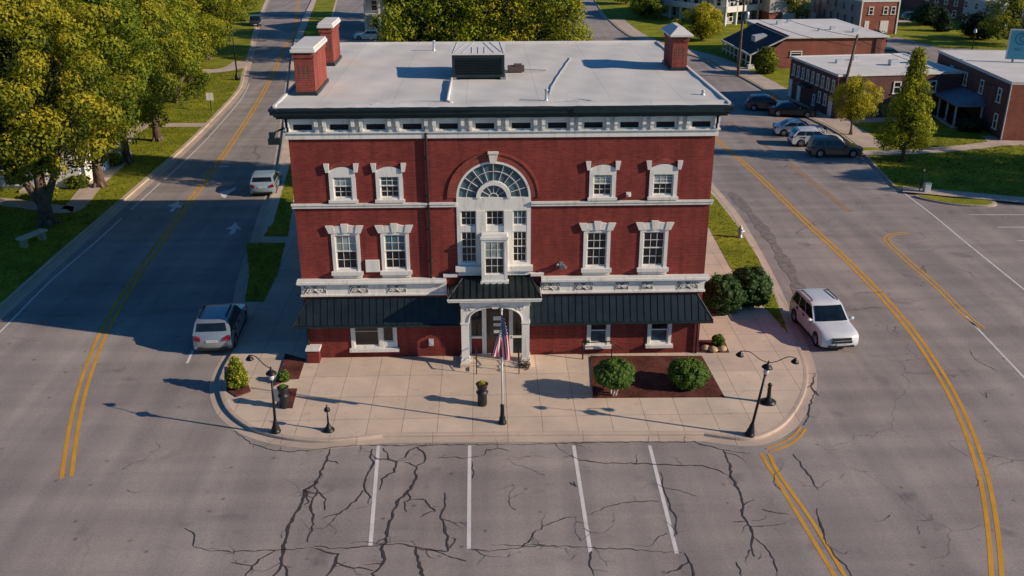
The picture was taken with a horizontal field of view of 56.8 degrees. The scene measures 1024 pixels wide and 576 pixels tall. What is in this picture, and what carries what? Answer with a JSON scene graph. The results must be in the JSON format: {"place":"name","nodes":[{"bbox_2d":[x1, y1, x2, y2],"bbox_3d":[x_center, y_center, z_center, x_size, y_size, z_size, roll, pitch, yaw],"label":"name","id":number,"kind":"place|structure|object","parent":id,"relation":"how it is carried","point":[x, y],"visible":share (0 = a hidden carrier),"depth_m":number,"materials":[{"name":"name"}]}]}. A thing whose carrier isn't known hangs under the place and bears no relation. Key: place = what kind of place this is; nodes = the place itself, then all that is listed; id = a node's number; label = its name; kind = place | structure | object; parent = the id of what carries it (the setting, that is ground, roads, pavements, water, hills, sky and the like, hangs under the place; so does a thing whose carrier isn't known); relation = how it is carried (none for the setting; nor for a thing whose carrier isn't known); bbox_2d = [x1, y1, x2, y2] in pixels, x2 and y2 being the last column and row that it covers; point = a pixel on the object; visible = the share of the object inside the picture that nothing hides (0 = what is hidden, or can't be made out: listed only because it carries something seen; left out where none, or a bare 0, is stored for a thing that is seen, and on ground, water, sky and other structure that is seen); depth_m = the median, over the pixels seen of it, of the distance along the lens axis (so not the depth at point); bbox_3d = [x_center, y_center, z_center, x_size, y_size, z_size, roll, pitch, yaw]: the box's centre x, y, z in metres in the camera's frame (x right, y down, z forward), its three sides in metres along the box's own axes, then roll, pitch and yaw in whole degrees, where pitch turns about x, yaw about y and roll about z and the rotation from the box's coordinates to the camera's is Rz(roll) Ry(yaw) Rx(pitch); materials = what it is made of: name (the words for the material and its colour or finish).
{"place":"outdoors","nodes":[
{"label":"outdoors","id":0,"kind":"place"},
{"bbox_2d":[0,123,150,212],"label":"path","id":1,"kind":"structure","parent":0,"point":[81,198],"depth_m":66.97,"materials":[{"name":"concrete"}]},
{"bbox_2d":[0,0,264,307],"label":"lawn","id":2,"kind":"structure","parent":0,"point":[242,36],"depth_m":70.17,"materials":[{"name":"green plant"}]},
{"bbox_2d":[15,228,47,247],"bbox_3d":[-29.661,-3.073,58.627,0.560,0.640,2.000,8,24,19],"label":"stone bench","id":3,"kind":"object","parent":2,"relation":"on","point":[40,233],"visible":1,"depth_m":58.32,"materials":[{"name":"stone"}]},
{"bbox_2d":[0,137,120,192],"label":"white house","id":4,"kind":"structure","parent":2,"relation":"on","point":[58,184],"depth_m":69.67,"materials":[{"name":"paint"}]},
{"bbox_2d":[0,0,145,226],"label":"street tree","id":5,"kind":"object","parent":2,"relation":"on","point":[37,117],"visible":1,"depth_m":57.45,"materials":[{"name":"green plant"}]},
{"bbox_2d":[63,174,91,188],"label":"shrub","id":6,"kind":"object","parent":2,"relation":"on","point":[80,181],"visible":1,"depth_m":69.34,"materials":[{"name":"green plant"}]},
{"bbox_2d":[0,0,160,187],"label":"street tree","id":7,"kind":"object","parent":2,"relation":"on","point":[126,26],"visible":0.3,"depth_m":65.61,"materials":[{"name":"green plant"}]},
{"bbox_2d":[0,0,269,319],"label":"kerb","id":8,"kind":"structure","parent":2,"relation":"on","point":[48,270],"depth_m":66.50,"materials":[{"name":"concrete"}]},
{"bbox_2d":[87,0,195,162],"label":"street tree","id":9,"kind":"object","parent":2,"relation":"on","point":[150,107],"visible":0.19,"depth_m":74.05,"materials":[{"name":"green plant"}]},
{"bbox_2d":[126,0,213,141],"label":"street tree","id":10,"kind":"object","parent":2,"relation":"on","point":[183,19],"visible":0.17,"depth_m":80.48,"materials":[{"name":"green plant"}]},
{"bbox_2d":[148,0,221,121],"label":"street tree","id":11,"kind":"object","parent":2,"relation":"on","point":[194,5],"visible":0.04,"depth_m":85.75,"materials":[{"name":"green plant"}]},
{"bbox_2d":[171,0,244,102],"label":"street tree","id":12,"kind":"object","parent":2,"relation":"on","point":[223,33],"visible":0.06,"depth_m":96.51,"materials":[{"name":"green plant"}]},
{"bbox_2d":[183,0,243,81],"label":"street tree","id":13,"kind":"object","parent":2,"relation":"on","point":[224,17],"visible":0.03,"depth_m":106.41,"materials":[{"name":"green plant"}]},
{"bbox_2d":[0,65,1023,326],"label":"grass tufts","id":14,"kind":"object","parent":2,"relation":"on","point":[948,169],"visible":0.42,"depth_m":72.07,"materials":[{"name":"plant"}]},
{"bbox_2d":[245,243,284,301],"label":"lawn","id":15,"kind":"structure","parent":0,"point":[263,293],"depth_m":54.79,"materials":[{"name":"green plant"}]},
{"bbox_2d":[264,163,292,235],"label":"lawn","id":16,"kind":"structure","parent":0,"point":[276,226],"depth_m":64.30,"materials":[{"name":"green plant"}]},
{"bbox_2d":[303,0,335,36],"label":"lawn","id":17,"kind":"structure","parent":0,"point":[322,9],"depth_m":171.30,"materials":[{"name":"green plant"}]},
{"bbox_2d":[333,0,406,41],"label":"parking lot","id":18,"kind":"structure","parent":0,"point":[349,13],"depth_m":164.24,"materials":[{"name":"asphalt"}]},
{"bbox_2d":[363,0,396,30],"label":"pale house","id":19,"kind":"structure","parent":0,"point":[371,7],"depth_m":147.91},
{"bbox_2d":[0,0,1023,575],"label":"road","id":20,"kind":"structure","parent":0,"point":[872,446],"depth_m":37.13,"materials":[{"name":"grey asphalt"}]},
{"bbox_2d":[59,0,297,478],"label":"line","id":21,"kind":"object","parent":20,"relation":"on","point":[65,451],"visible":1,"depth_m":48.67,"materials":[{"name":"yellow paint"}]},
{"bbox_2d":[69,0,299,476],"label":"line","id":22,"kind":"object","parent":20,"relation":"on","point":[74,453],"visible":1,"depth_m":48.73,"materials":[{"name":"yellow paint"}]},
{"bbox_2d":[192,303,246,350],"bbox_3d":[-14.234,1.524,46.313,2.310,1.754,4.507,-2,23,-4],"label":"parked suv","id":23,"kind":"object","parent":20,"relation":"on","point":[218,326],"visible":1,"depth_m":44.51,"materials":[{"name":"silver metal"}]},
{"bbox_2d":[250,170,281,193],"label":"parked car","id":24,"kind":"object","parent":20,"relation":"on","point":[265,181],"visible":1,"depth_m":67.92,"materials":[{"name":"white metal"}]},
{"bbox_2d":[368,445,379,545],"bbox_3d":[-4.987,7.386,34.423,0.140,0.001,6.232,-2,23,-5],"label":"parking line","id":25,"kind":"object","parent":20,"relation":"on","point":[371,531],"visible":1,"depth_m":34.07,"materials":[{"name":"white paint"}]},
{"bbox_2d":[467,445,470,548],"bbox_3d":[-1.550,7.415,34.334,0.140,0.001,6.376,-1,23,-2],"label":"parking line","id":26,"kind":"object","parent":20,"relation":"on","point":[469,502],"visible":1,"depth_m":33.89,"materials":[{"name":"white paint"}]},
{"bbox_2d":[209,17,816,448],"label":"kerb","id":27,"kind":"structure","parent":20,"relation":"on","point":[789,423],"depth_m":37.99,"materials":[{"name":"concrete"}]},
{"bbox_2d":[122,167,1012,575],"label":"asphalt cracks","id":28,"kind":"object","parent":20,"relation":"on","point":[306,491],"visible":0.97,"depth_m":33.17,"materials":[{"name":"asphalt"}]},
{"bbox_2d":[572,445,591,551],"bbox_3d":[2.503,7.444,34.242,0.140,0.001,6.537,-1,23,-1],"label":"parking line","id":29,"kind":"object","parent":20,"relation":"on","point":[587,533],"visible":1,"depth_m":33.87,"materials":[{"name":"white paint"}]},
{"bbox_2d":[648,445,678,552],"bbox_3d":[5.412,7.457,34.194,0.140,0.001,6.614,0,23,0],"label":"parking line","id":30,"kind":"object","parent":20,"relation":"on","point":[671,532],"visible":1,"depth_m":33.70,"materials":[{"name":"white paint"}]},
{"bbox_2d":[593,0,932,194],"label":"kerb","id":31,"kind":"structure","parent":20,"relation":"on","point":[877,171],"depth_m":90.55,"materials":[{"name":"concrete"}]},
{"bbox_2d":[745,94,781,110],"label":"parked suv","id":32,"kind":"object","parent":20,"relation":"on","point":[754,102],"visible":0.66,"depth_m":94.42,"materials":[{"name":"grey paint"}]},
{"bbox_2d":[727,192,805,293],"bbox_3d":[16.052,-3.237,59.920,1.296,0.001,19.703,0,23,1],"label":"asphalt patch","id":33,"kind":"object","parent":20,"relation":"on","point":[786,265],"visible":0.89,"depth_m":58.77,"materials":[{"name":"asphalt"}]},
{"bbox_2d":[768,100,816,117],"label":"parked car","id":34,"kind":"object","parent":20,"relation":"on","point":[786,107],"visible":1,"depth_m":91.81,"materials":[{"name":"black paint"}]},
{"bbox_2d":[760,453,835,575],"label":"corner line","id":35,"kind":"object","parent":20,"relation":"on","point":[822,555],"visible":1,"depth_m":32.87,"materials":[{"name":"yellow paint"}]},
{"bbox_2d":[772,118,826,136],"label":"parked car","id":36,"kind":"object","parent":20,"relation":"on","point":[783,128],"visible":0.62,"depth_m":84.53,"materials":[{"name":"white paint"}]},
{"bbox_2d":[767,453,846,575],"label":"corner line","id":37,"kind":"object","parent":20,"relation":"on","point":[836,561],"visible":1,"depth_m":33.02,"materials":[{"name":"yellow paint"}]},
{"bbox_2d":[787,126,843,146],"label":"parked suv","id":38,"kind":"object","parent":20,"relation":"on","point":[799,136],"visible":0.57,"depth_m":80.97,"materials":[{"name":"white paint"}]},
{"bbox_2d":[786,163,852,211],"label":"turn lane line","id":39,"kind":"object","parent":20,"relation":"on","point":[822,190],"visible":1,"depth_m":69.75,"materials":[{"name":"paint"}]},
{"bbox_2d":[789,288,858,347],"bbox_3d":[15.292,1.384,46.460,2.340,1.774,4.557,-2,23,-5],"label":"parked suv","id":40,"kind":"object","parent":20,"relation":"on","point":[819,316],"visible":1,"depth_m":45.76,"materials":[{"name":"white paint"}]},
{"bbox_2d":[805,135,862,157],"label":"parked suv","id":41,"kind":"object","parent":20,"relation":"on","point":[819,146],"visible":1,"depth_m":77.54,"materials":[{"name":"paint"}]},
{"bbox_2d":[715,139,993,575],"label":"line","id":42,"kind":"object","parent":20,"relation":"on","point":[987,524],"visible":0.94,"depth_m":39.68,"materials":[{"name":"yellow paint"}]},
{"bbox_2d":[715,136,1004,575],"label":"line","id":43,"kind":"object","parent":20,"relation":"on","point":[996,524],"visible":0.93,"depth_m":39.76,"materials":[{"name":"yellow paint"}]},
{"bbox_2d":[219,0,807,440],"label":"sidewalk","id":44,"kind":"structure","parent":0,"point":[543,392],"depth_m":41.41,"materials":[{"name":"concrete"}]},
{"bbox_2d":[226,366,250,396],"bbox_3d":[-12.275,4.099,42.001,0.943,0.050,3.085,-10,24,-22],"label":"mulch bed","id":45,"kind":"object","parent":44,"relation":"on","point":[238,392],"visible":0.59,"depth_m":41.09,"materials":[{"name":"soil"}]},
{"bbox_2d":[224,355,249,389],"bbox_3d":[-11.980,3.680,41.104,1.096,1.578,1.091,-1,23,-1],"label":"cone shrub","id":46,"kind":"object","parent":45,"relation":"on","point":[236,376],"visible":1,"depth_m":40.87,"materials":[{"name":"yellow plant"}]},
{"bbox_2d":[246,355,280,433],"bbox_3d":[-9.871,4.207,37.629,1.505,3.198,0.450,12,25,26],"label":"street lamp","id":47,"kind":"object","parent":44,"relation":"on","point":[271,373],"visible":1,"depth_m":37.34,"materials":[{"name":"black metal"}]},
{"bbox_2d":[274,353,304,385],"bbox_3d":[-10.047,3.679,43.002,1.079,0.050,3.127,-1,23,-1],"label":"mulch bed","id":48,"kind":"object","parent":44,"relation":"on","point":[292,365],"visible":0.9,"depth_m":43.18,"materials":[{"name":"soil"}]},
{"bbox_2d":[305,344,321,362],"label":"brick pier","id":49,"kind":"structure","parent":44,"relation":"on","point":[313,351],"depth_m":43.47,"materials":[{"name":"red brick"}]},
{"bbox_2d":[476,380,487,406],"bbox_3d":[-1.251,4.389,39.775,0.540,1.172,0.532,-1,23,-1],"label":"planter","id":50,"kind":"object","parent":44,"relation":"on","point":[482,391],"visible":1,"depth_m":39.64,"materials":[{"name":"black metal"}]},
{"bbox_2d":[268,17,735,371],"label":"brick building","id":51,"kind":"structure","parent":44,"relation":"on","point":[561,203],"depth_m":42.06,"materials":[{"name":"red brick"}]},
{"bbox_2d":[323,162,358,203],"bbox_3d":[-7.323,-4.569,40.907,1.500,1.820,0.300,-1,23,-1],"label":"window","id":52,"kind":"structure","parent":51,"relation":"in","point":[342,182],"depth_m":40.93,"materials":[{"name":"white paint"}]},
{"bbox_2d":[325,224,363,277],"bbox_3d":[-7.366,-1.641,42.098,1.680,2.540,0.340,-1,23,-1],"label":"window","id":53,"kind":"structure","parent":51,"relation":"in","point":[345,241],"depth_m":42.14,"materials":[{"name":"white paint"}]},
{"bbox_2d":[350,328,399,352],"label":"window","id":54,"kind":"structure","parent":51,"relation":"in","point":[362,339],"depth_m":43.83,"materials":[{"name":"white paint"}]},
{"bbox_2d":[370,161,405,202],"bbox_3d":[-5.304,-4.594,40.958,1.520,1.820,0.300,-1,23,-1],"label":"window","id":55,"kind":"structure","parent":51,"relation":"in","point":[388,174],"depth_m":40.98,"materials":[{"name":"white paint"}]},
{"bbox_2d":[375,223,412,277],"bbox_3d":[-5.192,-1.669,42.152,1.690,2.540,0.340,-1,23,-1],"label":"window","id":56,"kind":"structure","parent":51,"relation":"in","point":[394,237],"depth_m":42.19,"materials":[{"name":"white paint"}]},
{"bbox_2d":[450,41,505,79],"bbox_3d":[-1.632,-11.073,46.051,2.600,1.394,2.860,-1,23,-1],"label":"rooftop unit","id":57,"kind":"object","parent":51,"relation":"on","point":[477,59],"visible":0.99,"depth_m":44.88,"materials":[{"name":"grey metal"}]},
{"bbox_2d":[456,162,532,275],"bbox_3d":[-0.801,-3.015,41.706,3.460,5.230,0.380,-1,23,-1],"label":"arched window","id":58,"kind":"structure","parent":51,"relation":"in","point":[496,197],"depth_m":41.67,"materials":[{"name":"white paint"}]},
{"bbox_2d":[480,232,508,283],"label":"window","id":59,"kind":"structure","parent":51,"relation":"in","point":[494,245],"depth_m":41.99,"materials":[{"name":"white paint"}]},
{"bbox_2d":[486,308,508,352],"bbox_3d":[-0.658,1.961,43.686,1.040,2.320,0.220,-1,23,-1],"label":"door","id":60,"kind":"structure","parent":51,"relation":"in","point":[493,316],"depth_m":43.52,"materials":[{"name":"brown wood"}]},
{"bbox_2d":[579,221,615,274],"bbox_3d":[3.790,-1.783,42.377,1.640,2.540,0.340,-1,23,-1],"label":"window","id":61,"kind":"structure","parent":51,"relation":"in","point":[597,234],"depth_m":42.42,"materials":[{"name":"white paint"}]},
{"bbox_2d":[585,325,610,348],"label":"window","id":62,"kind":"structure","parent":51,"relation":"in","point":[595,333],"depth_m":44.08,"materials":[{"name":"white paint"}]},
{"bbox_2d":[586,159,620,200],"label":"window","id":63,"kind":"structure","parent":51,"relation":"in","point":[602,177],"depth_m":41.22,"materials":[{"name":"white paint"}]},
{"bbox_2d":[636,220,673,273],"bbox_3d":[6.339,-1.815,42.441,1.700,2.540,0.340,-1,23,-1],"label":"window","id":64,"kind":"structure","parent":51,"relation":"in","point":[653,247],"depth_m":42.48,"materials":[{"name":"white paint"}]},
{"bbox_2d":[645,324,672,347],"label":"window","id":65,"kind":"structure","parent":51,"relation":"in","point":[658,335],"depth_m":44.16,"materials":[{"name":"white paint"}]},
{"bbox_2d":[646,159,682,199],"bbox_3d":[6.596,-4.745,41.256,1.590,1.820,0.300,-1,23,-1],"label":"window","id":66,"kind":"structure","parent":51,"relation":"in","point":[663,179],"depth_m":41.28,"materials":[{"name":"white paint"}]},
{"bbox_2d":[498,308,506,424],"bbox_3d":[-0.397,3.143,37.622,0.340,5.120,0.331,-1,23,-1],"label":"flagpole","id":67,"kind":"object","parent":44,"relation":"on","point":[502,420],"visible":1,"depth_m":38.22,"materials":[{"name":"silver metal"}]},
{"bbox_2d":[491,314,510,359],"bbox_3d":[-0.437,1.932,36.940,0.794,2.020,0.197,-1,23,-1],"label":"flag","id":68,"kind":"object","parent":67,"relation":"hanging from","point":[501,347],"visible":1,"depth_m":37.06,"materials":[{"name":"fabric"}]},
{"bbox_2d":[590,356,723,397],"bbox_3d":[6.215,3.918,42.333,5.623,0.050,4.037,-1,23,-1],"label":"mulch bed","id":69,"kind":"object","parent":44,"relation":"on","point":[651,380],"visible":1,"depth_m":41.52,"materials":[{"name":"soil"}]},
{"bbox_2d":[591,356,636,395],"bbox_3d":[4.345,3.841,40.360,1.948,1.789,1.802,-1,23,-1],"label":"topiary bush","id":70,"kind":"object","parent":69,"relation":"on","point":[614,373],"visible":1,"depth_m":39.78,"materials":[{"name":"green plant"}]},
{"bbox_2d":[666,357,712,390],"bbox_3d":[7.689,3.718,41.245,1.984,1.393,1.925,-1,23,-1],"label":"round bush","id":71,"kind":"object","parent":69,"relation":"on","point":[691,374],"visible":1,"depth_m":40.72,"materials":[{"name":"green plant"}]},
{"bbox_2d":[702,272,747,315],"bbox_3d":[10.793,0.326,48.689,2.615,2.002,2.683,-1,23,-1],"label":"yew bush","id":72,"kind":"object","parent":44,"relation":"on","point":[725,294],"visible":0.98,"depth_m":47.92,"materials":[{"name":"green plant"}]},
{"bbox_2d":[728,265,774,307],"bbox_3d":[12.384,-0.132,49.608,2.665,2.087,3.119,-1,23,-1],"label":"yew bush","id":73,"kind":"object","parent":44,"relation":"on","point":[757,282],"visible":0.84,"depth_m":48.70,"materials":[{"name":"green plant"}]},
{"bbox_2d":[736,351,798,437],"bbox_3d":[9.653,4.187,37.068,2.500,3.595,0.520,6,22,-4],"label":"street lamp","id":74,"kind":"object","parent":44,"relation":"on","point":[750,430],"visible":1,"depth_m":36.73,"materials":[{"name":"black metal"}]},
{"bbox_2d":[610,19,885,146],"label":"path","id":75,"kind":"structure","parent":0,"point":[861,137],"depth_m":106.70,"materials":[{"name":"concrete"}]},
{"bbox_2d":[708,193,787,331],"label":"lawn","id":76,"kind":"structure","parent":0,"point":[744,244],"depth_m":58.22,"materials":[{"name":"green plant"}]},
{"bbox_2d":[595,0,1023,196],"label":"lawn","id":77,"kind":"structure","parent":0,"point":[650,26],"depth_m":85.14,"materials":[{"name":"green plant"}]},
{"bbox_2d":[627,0,669,18],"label":"background tree","id":78,"kind":"object","parent":77,"relation":"on","point":[651,7],"visible":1,"depth_m":162.90,"materials":[{"name":"green plant"}]},
{"bbox_2d":[668,1,724,40],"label":"tree","id":79,"kind":"object","parent":77,"relation":"on","point":[705,17],"visible":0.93,"depth_m":137.61,"materials":[{"name":"green plant"}]},
{"bbox_2d":[658,0,761,25],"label":"veranda house","id":80,"kind":"structure","parent":77,"relation":"on","point":[731,11],"depth_m":158.32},
{"bbox_2d":[751,46,779,74],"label":"background tree","id":81,"kind":"object","parent":77,"relation":"on","point":[765,62],"visible":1,"depth_m":112.64,"materials":[{"name":"green plant"}]},
{"bbox_2d":[758,0,816,19],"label":"beige house","id":82,"kind":"structure","parent":77,"relation":"on","point":[779,8],"depth_m":156.26,"materials":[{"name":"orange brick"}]},
{"bbox_2d":[721,19,889,68],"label":"porch house","id":83,"kind":"structure","parent":77,"relation":"on","point":[759,34],"depth_m":117.72,"materials":[{"name":"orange brick"}]},
{"bbox_2d":[828,74,883,134],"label":"tree","id":84,"kind":"object","parent":77,"relation":"on","point":[853,106],"visible":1,"depth_m":83.21,"materials":[{"name":"green plant"}]},
{"bbox_2d":[813,0,900,33],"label":"warehouse block","id":85,"kind":"structure","parent":77,"relation":"on","point":[881,15],"depth_m":145.29,"materials":[{"name":"red brick"}]},
{"bbox_2d":[787,53,964,117],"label":"brick block","id":86,"kind":"structure","parent":77,"relation":"on","point":[815,81],"depth_m":92.70,"materials":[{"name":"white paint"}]},
{"bbox_2d":[873,45,937,162],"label":"pyramidal tree","id":87,"kind":"object","parent":77,"relation":"on","point":[906,122],"visible":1,"depth_m":74.17,"materials":[{"name":"green plant"}]},
{"bbox_2d":[909,2,947,24],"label":"background tree","id":88,"kind":"object","parent":77,"relation":"on","point":[926,13],"visible":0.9,"depth_m":154.19,"materials":[{"name":"green plant"}]},
{"bbox_2d":[930,10,953,31],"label":"background tree","id":89,"kind":"object","parent":77,"relation":"on","point":[943,22],"visible":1,"depth_m":147.56,"materials":[{"name":"green plant"}]},
{"bbox_2d":[956,115,982,132],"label":"hedge bush","id":90,"kind":"object","parent":77,"relation":"on","point":[972,124],"visible":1,"depth_m":85.30,"materials":[{"name":"green plant"}]},
{"bbox_2d":[932,50,1023,140],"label":"brick house","id":91,"kind":"structure","parent":77,"relation":"on","point":[998,110],"depth_m":86.39,"materials":[{"name":"brown brick"}]},
{"bbox_2d":[1005,29,1023,61],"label":"billboard","id":92,"kind":"object","parent":91,"relation":"on","point":[1015,48],"visible":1,"depth_m":89.97},
{"bbox_2d":[956,10,999,39],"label":"background tree","id":93,"kind":"object","parent":77,"relation":"on","point":[972,22],"visible":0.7,"depth_m":139.13,"materials":[{"name":"green plant"}]},
{"bbox_2d":[978,0,1023,39],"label":"background tree","id":94,"kind":"object","parent":77,"relation":"on","point":[1011,16],"visible":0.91,"depth_m":132.49,"materials":[{"name":"green plant"}]},
{"bbox_2d":[885,37,939,62],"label":"driveway","id":95,"kind":"structure","parent":0,"point":[895,42],"depth_m":134.63,"materials":[{"name":"concrete"}]},
{"bbox_2d":[861,142,1003,154],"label":"path","id":96,"kind":"structure","parent":0,"point":[939,149],"depth_m":79.51,"materials":[{"name":"concrete"}]},
{"bbox_2d":[919,195,992,204],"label":"lawn","id":97,"kind":"structure","parent":0,"point":[965,201],"depth_m":66.48,"materials":[{"name":"green plant"}]},
{"bbox_2d":[900,0,1023,26],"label":"row building","id":98,"kind":"structure","parent":0,"point":[955,8],"depth_m":161.06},
{"bbox_2d":[903,186,1023,202],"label":"path","id":99,"kind":"structure","parent":0,"point":[969,195],"depth_m":67.78,"materials":[{"name":"concrete"}]},
{"label":"lawn","id":100,"kind":"structure","parent":0,"visible":0},
{"bbox_2d":[367,0,439,41],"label":"leafy tree","id":101,"kind":"object","parent":100,"relation":"on","point":[386,27],"visible":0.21,"depth_m":63.18,"materials":[{"name":"green plant"}]},
{"bbox_2d":[392,0,456,41],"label":"leafy tree","id":102,"kind":"object","parent":100,"relation":"on","point":[427,4],"visible":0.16,"depth_m":63.62,"materials":[{"name":"green plant"}]},
{"bbox_2d":[420,0,479,41],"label":"columnar tree","id":103,"kind":"object","parent":100,"relation":"on","point":[451,12],"visible":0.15,"depth_m":63.59,"materials":[{"name":"green plant"}]},
{"bbox_2d":[453,0,507,41],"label":"columnar tree","id":104,"kind":"object","parent":100,"relation":"on","point":[479,11],"visible":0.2,"depth_m":63.42,"materials":[{"name":"green plant"}]},
{"bbox_2d":[483,0,541,40],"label":"columnar tree","id":105,"kind":"object","parent":100,"relation":"on","point":[510,28],"visible":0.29,"depth_m":63.47,"materials":[{"name":"green plant"}]},
{"bbox_2d":[508,0,559,40],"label":"columnar tree","id":106,"kind":"object","parent":100,"relation":"on","point":[540,10],"visible":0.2,"depth_m":63.85,"materials":[{"name":"green plant"}]},
{"bbox_2d":[542,0,595,40],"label":"columnar tree","id":107,"kind":"object","parent":100,"relation":"on","point":[573,14],"visible":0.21,"depth_m":63.77,"materials":[{"name":"green plant"}]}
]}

